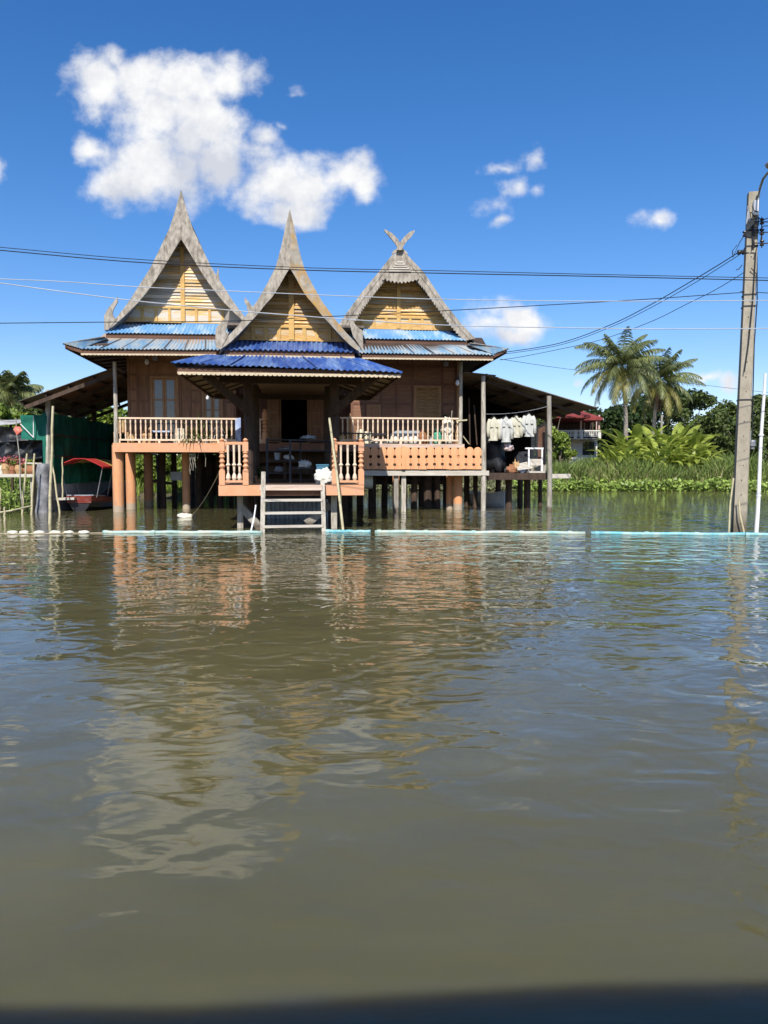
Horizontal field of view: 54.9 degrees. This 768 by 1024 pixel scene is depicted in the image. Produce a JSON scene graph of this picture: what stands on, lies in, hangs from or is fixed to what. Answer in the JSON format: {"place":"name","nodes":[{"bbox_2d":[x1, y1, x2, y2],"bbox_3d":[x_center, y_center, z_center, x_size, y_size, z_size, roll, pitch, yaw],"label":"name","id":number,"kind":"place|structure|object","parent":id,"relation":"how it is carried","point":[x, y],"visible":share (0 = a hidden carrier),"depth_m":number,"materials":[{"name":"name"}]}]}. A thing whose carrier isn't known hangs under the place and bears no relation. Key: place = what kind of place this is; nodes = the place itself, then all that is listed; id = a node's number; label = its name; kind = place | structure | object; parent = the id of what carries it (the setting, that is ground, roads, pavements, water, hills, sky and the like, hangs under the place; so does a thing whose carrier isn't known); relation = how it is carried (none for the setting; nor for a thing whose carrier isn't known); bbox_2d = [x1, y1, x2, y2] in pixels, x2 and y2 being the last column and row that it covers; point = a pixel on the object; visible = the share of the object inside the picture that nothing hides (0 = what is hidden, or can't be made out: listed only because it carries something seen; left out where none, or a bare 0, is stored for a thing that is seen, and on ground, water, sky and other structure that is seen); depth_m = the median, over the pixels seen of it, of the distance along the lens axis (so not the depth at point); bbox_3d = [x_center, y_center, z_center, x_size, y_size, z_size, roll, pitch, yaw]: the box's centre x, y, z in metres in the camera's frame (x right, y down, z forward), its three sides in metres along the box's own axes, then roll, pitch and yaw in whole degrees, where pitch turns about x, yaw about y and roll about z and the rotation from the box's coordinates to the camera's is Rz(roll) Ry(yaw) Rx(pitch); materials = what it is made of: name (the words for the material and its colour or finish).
{"place":"outdoors","nodes":[
{"label":"outdoors","id":0,"kind":"place"},
{"bbox_2d":[0,491,214,507],"bbox_3d":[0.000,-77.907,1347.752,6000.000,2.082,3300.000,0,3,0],"label":"ground","id":1,"kind":"structure","parent":0,"point":[141,495],"depth_m":40.31,"materials":[{"name":"plant"}]},
{"bbox_2d":[0,485,30,509],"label":"shore stems","id":2,"kind":"object","parent":1,"relation":"on","point":[13,504],"visible":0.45,"depth_m":28.10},
{"bbox_2d":[0,402,32,464],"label":"broadleaf tree","id":3,"kind":"object","parent":1,"relation":"on","point":[5,412],"visible":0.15,"depth_m":49.30,"materials":[{"name":"green plant"}]},
{"bbox_2d":[0,419,42,500],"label":"tarp shelter","id":4,"kind":"object","parent":1,"relation":"on","point":[8,443],"visible":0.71,"depth_m":28.91,"materials":[{"name":"silver metal"}]},
{"bbox_2d":[0,370,43,408],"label":"coconut palm","id":5,"kind":"object","parent":1,"relation":"on","point":[10,383],"visible":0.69,"depth_m":56.97,"materials":[{"name":"green plant"}]},
{"bbox_2d":[17,403,90,477],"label":"broadleaf tree","id":6,"kind":"object","parent":1,"relation":"on","point":[33,411],"visible":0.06,"depth_m":50.62,"materials":[{"name":"green plant"}]},
{"bbox_2d":[89,407,127,427],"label":"broadleaf tree","id":7,"kind":"object","parent":1,"relation":"on","point":[109,417],"visible":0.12,"depth_m":48.49,"materials":[{"name":"green plant"}]},
{"bbox_2d":[136,454,181,487],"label":"broadleaf tree","id":8,"kind":"object","parent":1,"relation":"on","point":[139,470],"visible":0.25,"depth_m":41.99,"materials":[{"name":"green plant"}]},
{"bbox_2d":[546,426,570,463],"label":"broadleaf tree","id":9,"kind":"object","parent":1,"relation":"on","point":[555,432],"visible":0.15,"depth_m":58.95,"materials":[{"name":"green plant"}]},
{"bbox_2d":[546,431,577,461],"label":"broadleaf tree","id":10,"kind":"object","parent":1,"relation":"on","point":[562,440],"visible":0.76,"depth_m":58.17,"materials":[{"name":"green plant"}]},
{"bbox_2d":[584,405,646,456],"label":"broadleaf tree","id":11,"kind":"object","parent":1,"relation":"on","point":[610,415],"visible":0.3,"depth_m":78.97,"materials":[{"name":"green plant"}]},
{"bbox_2d":[574,326,668,439],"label":"coconut palm","id":12,"kind":"object","parent":1,"relation":"on","point":[630,358],"visible":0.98,"depth_m":62.67,"materials":[{"name":"green plant"}]},
{"bbox_2d":[599,439,652,462],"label":"banana plant","id":13,"kind":"object","parent":1,"relation":"on","point":[631,444],"visible":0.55,"depth_m":56.82,"materials":[{"name":"green plant"}]},
{"bbox_2d":[603,402,672,445],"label":"broadleaf tree","id":14,"kind":"object","parent":1,"relation":"on","point":[638,410],"visible":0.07,"depth_m":81.63,"materials":[{"name":"green plant"}]},
{"bbox_2d":[625,425,688,452],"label":"banana plant","id":15,"kind":"object","parent":1,"relation":"on","point":[646,431],"visible":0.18,"depth_m":61.86,"materials":[{"name":"green plant"}]},
{"bbox_2d":[635,433,689,460],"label":"banana plant","id":16,"kind":"object","parent":1,"relation":"on","point":[663,450],"visible":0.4,"depth_m":57.80,"materials":[{"name":"green plant"}]},
{"bbox_2d":[620,347,706,436],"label":"coconut palm","id":17,"kind":"object","parent":1,"relation":"on","point":[665,369],"visible":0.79,"depth_m":67.66,"materials":[{"name":"green plant"}]},
{"bbox_2d":[645,443,683,466],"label":"banana plant","id":18,"kind":"object","parent":1,"relation":"on","point":[667,452],"visible":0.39,"depth_m":56.49,"materials":[{"name":"green plant"}]},
{"bbox_2d":[627,387,705,429],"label":"broadleaf tree","id":19,"kind":"object","parent":1,"relation":"on","point":[642,399],"visible":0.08,"depth_m":86.17,"materials":[{"name":"green plant"}]},
{"bbox_2d":[655,440,706,463],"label":"banana plant","id":20,"kind":"object","parent":1,"relation":"on","point":[679,450],"visible":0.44,"depth_m":56.77,"materials":[{"name":"green plant"}]},
{"bbox_2d":[651,425,713,451],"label":"banana plant","id":21,"kind":"object","parent":1,"relation":"on","point":[680,428],"visible":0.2,"depth_m":61.51,"materials":[{"name":"green plant"}]},
{"bbox_2d":[671,449,704,466],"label":"banana plant","id":22,"kind":"object","parent":1,"relation":"on","point":[677,456],"visible":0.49,"depth_m":56.32,"materials":[{"name":"green plant"}]},
{"bbox_2d":[657,416,719,446],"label":"banana plant","id":23,"kind":"object","parent":1,"relation":"on","point":[685,429],"visible":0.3,"depth_m":60.61,"materials":[{"name":"green plant"}]},
{"bbox_2d":[662,390,717,464],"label":"broadleaf tree","id":24,"kind":"object","parent":1,"relation":"on","point":[703,400],"visible":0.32,"depth_m":83.35,"materials":[{"name":"green plant"}]},
{"bbox_2d":[679,443,718,464],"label":"banana plant","id":25,"kind":"object","parent":1,"relation":"on","point":[701,452],"visible":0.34,"depth_m":57.30,"materials":[{"name":"green plant"}]},
{"bbox_2d":[680,399,767,464],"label":"broadleaf tree","id":26,"kind":"object","parent":1,"relation":"on","point":[721,417],"visible":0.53,"depth_m":64.68,"materials":[{"name":"green plant"}]},
{"bbox_2d":[718,394,767,462],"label":"broadleaf tree","id":27,"kind":"object","parent":1,"relation":"on","point":[757,398],"visible":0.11,"depth_m":68.24,"materials":[{"name":"green plant"}]},
{"bbox_2d":[0,468,243,498],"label":"bank grass","id":28,"kind":"structure","parent":0,"point":[139,488],"depth_m":40.60,"materials":[{"name":"green plant"}]},
{"bbox_2d":[63,190,251,442],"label":"thai house","id":29,"kind":"structure","parent":0,"point":[160,387],"depth_m":27.86,"materials":[{"name":"brown wood"}]},
{"bbox_2d":[150,376,178,442],"bbox_3d":[-8.590,-4.007,28.966,1.167,2.598,0.130,0,3,-6],"label":"window","id":30,"kind":"structure","parent":29,"relation":"in","point":[161,387],"depth_m":28.95,"materials":[{"name":"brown wood"}]},
{"bbox_2d":[201,392,223,442],"bbox_3d":[-6.761,-3.738,29.190,0.892,2.034,0.130,0,3,-6],"label":"window","id":31,"kind":"structure","parent":29,"relation":"in","point":[209,410],"depth_m":29.17,"materials":[{"name":"brown wood"}]},
{"bbox_2d":[0,247,762,277],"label":"cable","id":32,"kind":"object","parent":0,"point":[383,269],"visible":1,"depth_m":16.01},
{"bbox_2d":[0,490,767,1023],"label":"water","id":33,"kind":"structure","parent":0,"point":[292,776],"depth_m":4.11,"materials":[{"name":"liquid"}]},
{"bbox_2d":[0,477,36,509],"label":"shore plants","id":34,"kind":"object","parent":33,"relation":"on","point":[26,496],"visible":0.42,"depth_m":28.75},
{"bbox_2d":[0,474,36,510],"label":"plant table","id":35,"kind":"object","parent":33,"relation":"on","point":[35,488],"visible":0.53,"depth_m":28.09,"materials":[{"name":"white wood"}]},
{"bbox_2d":[4,456,18,473],"bbox_3d":[-14.127,-1.801,28.031,0.483,0.714,0.485,-3,5,-43],"label":"flower pot","id":36,"kind":"object","parent":35,"relation":"on","point":[11,469],"visible":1,"depth_m":27.98,"materials":[{"name":"brown ceramic"}]},
{"bbox_2d":[13,419,23,509],"bbox_3d":[-12.936,-1.696,26.233,0.320,3.260,0.075,0,3,0],"label":"stick sign","id":37,"kind":"object","parent":33,"relation":"in","point":[17,429],"visible":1,"depth_m":26.22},
{"bbox_2d":[21,453,27,513],"bbox_3d":[-12.885,-0.950,26.490,0.321,2.293,0.086,0,3,0],"label":"bamboo stake","id":38,"kind":"object","parent":33,"relation":"in","point":[23,493],"visible":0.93,"depth_m":26.46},
{"bbox_2d":[30,453,34,514],"bbox_3d":[-12.444,-0.888,26.194,0.259,2.368,0.086,0,3,0],"label":"bamboo stake","id":39,"kind":"object","parent":33,"relation":"in","point":[32,490],"visible":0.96,"depth_m":26.16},
{"bbox_2d":[35,464,53,512],"bbox_3d":[-12.692,-0.749,27.617,0.623,2.115,0.644,0,3,0],"label":"wrapped pile","id":40,"kind":"object","parent":33,"relation":"in","point":[42,481],"visible":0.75,"depth_m":27.37,"materials":[{"name":"grey fabric"}]},
{"bbox_2d":[48,406,53,523],"bbox_3d":[-9.899,-1.142,21.971,0.305,3.992,0.097,0,3,0],"label":"bamboo stake","id":41,"kind":"object","parent":33,"relation":"in","point":[51,469],"visible":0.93,"depth_m":21.93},
{"bbox_2d":[18,367,136,511],"bbox_3d":[-12.634,-2.417,31.163,4.698,6.426,8.052,0,3,-6],"label":"boat shed","id":42,"kind":"object","parent":33,"relation":"in","point":[77,434],"visible":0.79,"depth_m":29.78,"materials":[{"name":"metal"}]},
{"bbox_2d":[20,413,46,463],"bbox_3d":[-13.344,-2.808,28.205,1.058,1.951,0.280,0,3,0],"label":"net panel","id":43,"kind":"object","parent":42,"relation":"attached to","point":[33,427],"visible":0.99,"depth_m":28.22,"materials":[{"name":"fabric"}]},
{"bbox_2d":[54,458,125,510],"bbox_3d":[-12.011,-1.149,31.009,1.989,2.150,5.919,0,3,-6],"label":"canopy boat","id":44,"kind":"object","parent":33,"relation":"on","point":[103,500],"visible":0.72,"depth_m":28.77,"materials":[{"name":"red wood"}]},
{"bbox_2d":[102,530,261,533],"bbox_3d":[-5.103,0.516,18.716,4.045,0.110,0.175,0,3,1],"label":"floating pipe","id":45,"kind":"object","parent":33,"relation":"on","point":[194,532],"visible":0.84,"depth_m":18.68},
{"bbox_2d":[170,210,402,528],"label":"porch pavilion","id":46,"kind":"structure","parent":33,"relation":"in","point":[249,356],"depth_m":20.37,"materials":[{"name":"blue wood"}]},
{"bbox_2d":[266,438,301,481],"bbox_3d":[-3.175,-1.640,23.486,1.110,1.377,0.560,0,3,-6],"label":"shelf rack","id":47,"kind":"object","parent":46,"relation":"on","point":[268,460],"visible":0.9,"depth_m":23.23,"materials":[{"name":"metal"}]},
{"bbox_2d":[260,472,325,531],"bbox_3d":[-2.370,0.002,19.290,1.716,2.108,0.599,0,3,-6],"label":"ladder","id":48,"kind":"object","parent":46,"relation":"attached to","point":[264,487],"visible":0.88,"depth_m":19.30,"materials":[{"name":"white wood"}]},
{"bbox_2d":[289,439,330,482],"bbox_3d":[-2.247,-1.562,22.689,1.310,1.317,0.560,0,3,-6],"label":"shelf rack","id":49,"kind":"object","parent":46,"relation":"on","point":[290,450],"visible":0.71,"depth_m":22.38,"materials":[{"name":"metal"}]},
{"bbox_2d":[314,467,331,483],"bbox_3d":[-1.630,-1.008,20.272,0.573,0.460,0.455,0,3,-6],"label":"plastic bag","id":50,"kind":"object","parent":46,"relation":"on","point":[324,474],"visible":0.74,"depth_m":20.13,"materials":[{"name":"white plastic"}]},
{"bbox_2d":[260,452,323,500],"bbox_3d":[-3.517,-1.014,29.675,3.304,2.800,0.100,0,3,-6],"label":"board screen","id":51,"kind":"object","parent":33,"relation":"in","point":[314,457],"visible":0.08,"depth_m":29.63,"materials":[{"name":"brown wood"}]},
{"bbox_2d":[112,362,477,511],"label":"house platform","id":52,"kind":"structure","parent":33,"relation":"in","point":[202,476],"depth_m":29.56,"materials":[{"name":"brown wood"}]},
{"bbox_2d":[113,419,129,442],"bbox_3d":[-9.874,-3.080,27.907,0.550,0.987,0.450,0,3,-6],"label":"wooden chair","id":53,"kind":"object","parent":52,"relation":"on","point":[127,427],"visible":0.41,"depth_m":28.07,"materials":[{"name":"beige wood"}]},
{"bbox_2d":[174,428,188,442],"bbox_3d":[-7.706,-2.890,28.099,0.505,0.589,0.560,0,3,-6],"label":"plastic chair","id":54,"kind":"object","parent":52,"relation":"on","point":[179,433],"visible":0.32,"depth_m":27.84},
{"bbox_2d":[181,423,200,473],"bbox_3d":[-7.228,-2.420,27.916,0.900,2.004,1.266,0,3,0],"label":"potted plant","id":55,"kind":"object","parent":52,"relation":"on","point":[193,433],"visible":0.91,"depth_m":27.71,"materials":[{"name":"green plant"}]},
{"bbox_2d":[186,412,211,467],"bbox_3d":[-6.975,-2.740,27.813,1.095,2.156,1.418,2,4,26],"label":"potted plant","id":56,"kind":"object","parent":52,"relation":"on","point":[199,434],"visible":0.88,"depth_m":27.73,"materials":[{"name":"green plant"}]},
{"bbox_2d":[235,418,240,441],"bbox_3d":[-5.464,-3.084,27.700,0.203,0.899,0.070,0,3,-6],"label":"towel","id":57,"kind":"object","parent":52,"relation":"hanging from","point":[237,429],"visible":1,"depth_m":27.68,"materials":[{"name":"blue fabric"}]},
{"bbox_2d":[227,323,363,443],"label":"entrance hall","id":58,"kind":"structure","parent":52,"relation":"on","point":[293,419],"depth_m":30.82,"materials":[{"name":"red wood"}]},
{"bbox_2d":[267,400,278,441],"bbox_3d":[-4.579,-3.833,30.616,0.464,1.855,0.060,0,3,-6],"label":"door","id":59,"kind":"structure","parent":58,"relation":"in","point":[272,405],"depth_m":30.60,"materials":[{"name":"brown wood"}]},
{"bbox_2d":[309,400,322,441],"bbox_3d":[-2.825,-3.845,30.815,0.575,1.855,0.060,0,3,-6],"label":"door","id":60,"kind":"structure","parent":58,"relation":"in","point":[315,406],"depth_m":30.80,"materials":[{"name":"brown wood"}]},
{"bbox_2d":[339,229,508,443],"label":"thai house","id":61,"kind":"structure","parent":52,"relation":"on","point":[424,385],"depth_m":28.85,"materials":[{"name":"brown wood"}]},
{"bbox_2d":[367,404,380,443],"bbox_3d":[-0.422,-3.552,29.921,0.648,1.578,0.130,0,3,-6],"label":"window","id":62,"kind":"structure","parent":61,"relation":"in","point":[377,408],"depth_m":29.89,"materials":[{"name":"brown wood"}]},
{"bbox_2d":[414,385,441,443],"bbox_3d":[1.764,-3.960,30.145,1.215,2.364,0.130,0,3,-6],"label":"window","id":63,"kind":"structure","parent":61,"relation":"in","point":[433,409],"depth_m":30.12,"materials":[{"name":"brown wood"}]},
{"bbox_3d":[2.405,-3.287,29.289,0.527,1.236,0.537,0,3,-6],"label":"plant stand","id":64,"kind":"object","parent":52,"relation":"on","visible":0},
{"bbox_2d":[440,417,454,443],"bbox_3d":[2.490,-3.220,29.058,0.597,1.080,0.365,0,3,-6],"label":"draped laundry","id":65,"kind":"object","parent":64,"relation":"on","point":[449,430],"visible":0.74,"depth_m":28.99,"materials":[{"name":"white fabric"}]},
{"bbox_2d":[266,499,327,517],"bbox_3d":[-2.861,0.091,24.400,2.027,1.024,0.122,0,3,-6],"label":"corrugated screen","id":66,"kind":"object","parent":33,"relation":"in","point":[289,506],"visible":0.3,"depth_m":24.36,"materials":[{"name":"grey plastic"}]},
{"bbox_2d":[328,418,343,529],"bbox_3d":[-1.198,-0.692,19.201,0.076,3.530,0.826,-3,4,-36],"label":"leaning pole","id":67,"kind":"object","parent":33,"relation":"in","point":[337,480],"visible":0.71,"depth_m":19.20,"materials":[{"name":"brown wood"}]},
{"bbox_2d":[326,529,370,532],"bbox_3d":[-0.915,0.501,18.972,1.159,0.110,0.179,0,3,4],"label":"floating pipe","id":68,"kind":"object","parent":33,"relation":"on","point":[350,531],"visible":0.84,"depth_m":18.92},
{"bbox_2d":[363,469,488,511],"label":"boardwalk","id":69,"kind":"structure","parent":33,"relation":"in","point":[402,473],"depth_m":28.03,"materials":[{"name":"white wood"}]},
{"bbox_2d":[364,476,372,488],"bbox_3d":[-0.643,-1.246,28.586,0.390,0.698,0.520,0,3,-6],"label":"hanging barrel","id":70,"kind":"object","parent":69,"relation":"hanging from","point":[368,482],"visible":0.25,"depth_m":28.37,"materials":[{"name":"grey plastic"}]},
{"bbox_2d":[363,446,481,468],"bbox_3d":[1.454,-2.042,27.885,4.543,0.871,0.130,0,3,-6],"label":"picket fence","id":71,"kind":"object","parent":69,"relation":"on","point":[405,460],"visible":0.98,"depth_m":27.87,"materials":[{"name":"paint"}]},
{"bbox_2d":[364,482,515,490],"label":"water plants","id":72,"kind":"object","parent":33,"relation":"on","point":[471,486],"visible":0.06,"depth_m":53.65,"materials":[{"name":"green plant"}]},
{"bbox_2d":[375,530,584,533],"bbox_3d":[2.401,0.516,18.718,5.281,0.110,0.178,0,3,4],"label":"floating pipe","id":73,"kind":"object","parent":33,"relation":"on","point":[480,532],"visible":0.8,"depth_m":18.67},
{"bbox_2d":[470,491,504,506],"bbox_3d":[4.567,-0.575,32.727,1.150,0.800,2.600,-2,4,-26],"label":"dinghy","id":74,"kind":"object","parent":33,"relation":"on","point":[497,499],"visible":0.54,"depth_m":31.75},
{"bbox_2d":[441,372,596,510],"bbox_3d":[5.178,-2.385,31.542,5.606,6.314,6.915,0,3,-6],"label":"lean to shed","id":75,"kind":"object","parent":33,"relation":"in","point":[489,395],"visible":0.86,"depth_m":30.52,"materials":[{"name":"wood"}]},
{"bbox_2d":[513,451,527,472],"bbox_3d":[5.530,-2.003,29.747,0.580,0.847,0.500,0,3,-6],"label":"machine box","id":76,"kind":"object","parent":75,"relation":"on","point":[521,456],"visible":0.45,"depth_m":29.49,"materials":[{"name":"metal"}]},
{"bbox_2d":[525,448,545,472],"bbox_3d":[5.940,-2.054,29.336,0.760,0.996,0.800,0,3,-6],"label":"frame chair","id":77,"kind":"object","parent":75,"relation":"on","point":[535,462],"visible":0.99,"depth_m":29.24,"materials":[{"name":"white plastic"}]},
{"bbox_2d":[538,426,544,464],"bbox_3d":[6.321,-2.670,29.700,0.290,1.603,0.076,0,3,-6],"label":"dark cloth","id":78,"kind":"object","parent":75,"relation":"hanging from","point":[541,437],"visible":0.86,"depth_m":29.69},
{"bbox_2d":[536,411,602,456],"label":"villa","id":79,"kind":"object","parent":33,"relation":"on","point":[578,430],"visible":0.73,"depth_m":75.70,"materials":[{"name":"paint"}]},
{"bbox_2d":[582,442,594,454],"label":"window","id":80,"kind":"structure","parent":79,"relation":"in","point":[586,445],"depth_m":75.82,"materials":[{"name":"black glass"}]},
{"bbox_2d":[595,428,654,455],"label":"banana plant","id":81,"kind":"object","parent":33,"relation":"on","point":[619,435],"visible":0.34,"depth_m":59.34,"materials":[{"name":"green plant"}]},
{"bbox_2d":[598,424,658,447],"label":"banana plant","id":82,"kind":"object","parent":33,"relation":"on","point":[638,431],"visible":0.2,"depth_m":60.76,"materials":[{"name":"green plant"}]},
{"bbox_2d":[512,476,767,491],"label":"water hyacinth","id":83,"kind":"object","parent":33,"relation":"on","point":[703,485],"visible":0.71,"depth_m":53.16,"materials":[{"name":"plant"}]},
{"bbox_2d":[523,460,765,490],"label":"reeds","id":84,"kind":"object","parent":33,"relation":"on","point":[596,475],"visible":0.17,"depth_m":54.31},
{"bbox_2d":[531,448,767,490],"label":"reeds","id":85,"kind":"object","parent":33,"relation":"on","point":[636,467],"visible":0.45,"depth_m":54.63,"materials":[{"name":"plant"}]},
{"bbox_2d":[642,424,699,447],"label":"banana plant","id":86,"kind":"object","parent":33,"relation":"on","point":[671,437],"visible":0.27,"depth_m":59.90,"materials":[{"name":"green plant"}]},
{"bbox_2d":[591,531,767,535],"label":"floating pipe","id":87,"kind":"object","parent":33,"relation":"on","point":[677,533],"visible":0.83,"depth_m":18.20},
{"bbox_2d":[684,429,724,461],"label":"banana plant","id":88,"kind":"object","parent":33,"relation":"on","point":[695,438],"visible":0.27,"depth_m":58.28,"materials":[{"name":"green plant"}]},
{"bbox_2d":[731,191,767,531],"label":"utility pole","id":89,"kind":"object","parent":33,"relation":"in","point":[744,443],"visible":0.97,"depth_m":18.80,"materials":[{"name":"concrete"}]},
{"bbox_2d":[0,291,765,323],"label":"cable","id":90,"kind":"object","parent":89,"relation":"attached to","point":[372,314],"visible":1,"depth_m":17.85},
{"bbox_2d":[499,250,741,352],"bbox_3d":[6.809,-6.208,22.962,0.566,1.328,9.647,-2,4,-30],"label":"cable","id":91,"kind":"object","parent":89,"relation":"attached to","point":[629,315],"visible":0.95,"depth_m":22.24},
{"bbox_2d":[502,272,743,359],"bbox_3d":[6.852,-5.776,22.826,0.510,1.051,9.385,-2,4,-31],"label":"cable","id":92,"kind":"object","parent":89,"relation":"attached to","point":[627,330],"visible":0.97,"depth_m":22.36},
{"bbox_2d":[506,254,739,353],"bbox_3d":[6.845,-6.146,22.974,0.596,1.297,9.627,-2,4,-30],"label":"cable","id":93,"kind":"object","parent":89,"relation":"attached to","point":[635,315],"visible":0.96,"depth_m":22.00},
{"bbox_2d":[756,162,767,223],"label":"street lamp","id":94,"kind":"object","parent":89,"relation":"attached to","point":[762,180],"visible":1,"depth_m":18.28,"materials":[{"name":"grey metal"}]},
{"bbox_2d":[754,373,766,532],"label":"white pole","id":95,"kind":"object","parent":33,"relation":"in","point":[758,499],"visible":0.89,"depth_m":18.62,"materials":[{"name":"plastic"}]},
{"bbox_2d":[0,250,767,280],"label":"cable","id":96,"kind":"object","parent":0,"point":[383,272],"visible":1,"depth_m":15.72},
{"bbox_2d":[0,283,767,328],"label":"cable","id":97,"kind":"object","parent":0,"point":[375,321],"visible":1,"depth_m":14.79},
{"bbox_2d":[0,0,767,456],"label":"sky","id":98,"kind":"structure","parent":0,"point":[626,138],"materials":[{"name":"blue"}]},
{"bbox_2d":[3,279,767,301],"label":"cable","id":99,"kind":"object","parent":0,"point":[381,297],"visible":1,"depth_m":15.26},
{"bbox_2d":[376,475,546,490],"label":"tall grass","id":100,"kind":"structure","parent":0,"point":[488,482],"depth_m":54.47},
{"bbox_2d":[486,437,505,472],"bbox_3d":[4.498,-2.411,29.790,0.857,1.753,0.918,0,3,-6],"label":"tarp heap","id":101,"kind":"object","parent":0,"point":[495,458],"visible":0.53,"depth_m":29.51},
{"label":"clothes line","id":102,"kind":"object","parent":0,"visible":0},
{"bbox_2d":[486,416,500,440],"bbox_3d":[4.267,-3.296,28.756,0.594,1.044,0.221,0,3,-6],"label":"shirt","id":103,"kind":"object","parent":102,"relation":"hanging from","point":[493,432],"visible":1,"depth_m":28.71,"materials":[{"name":"beige fabric"}]},
{"bbox_2d":[500,413,513,441],"bbox_3d":[4.755,-3.282,28.819,0.606,1.124,0.225,0,3,-6],"label":"shirt","id":104,"kind":"object","parent":102,"relation":"hanging from","point":[506,429],"visible":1,"depth_m":28.76,"materials":[{"name":"fabric"}]},
{"bbox_2d":[511,415,522,437],"bbox_3d":[5.168,-3.396,28.857,0.523,0.984,0.217,0,3,-6],"label":"shirt","id":105,"kind":"object","parent":102,"relation":"hanging from","point":[517,427],"visible":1,"depth_m":28.80,"materials":[{"name":"beige fabric"}]},
{"bbox_2d":[522,413,536,436],"bbox_3d":[5.663,-3.458,28.906,0.603,1.024,0.225,0,3,-6],"label":"shirt","id":106,"kind":"object","parent":102,"relation":"hanging from","point":[529,424],"visible":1,"depth_m":28.85,"materials":[{"name":"fabric"}]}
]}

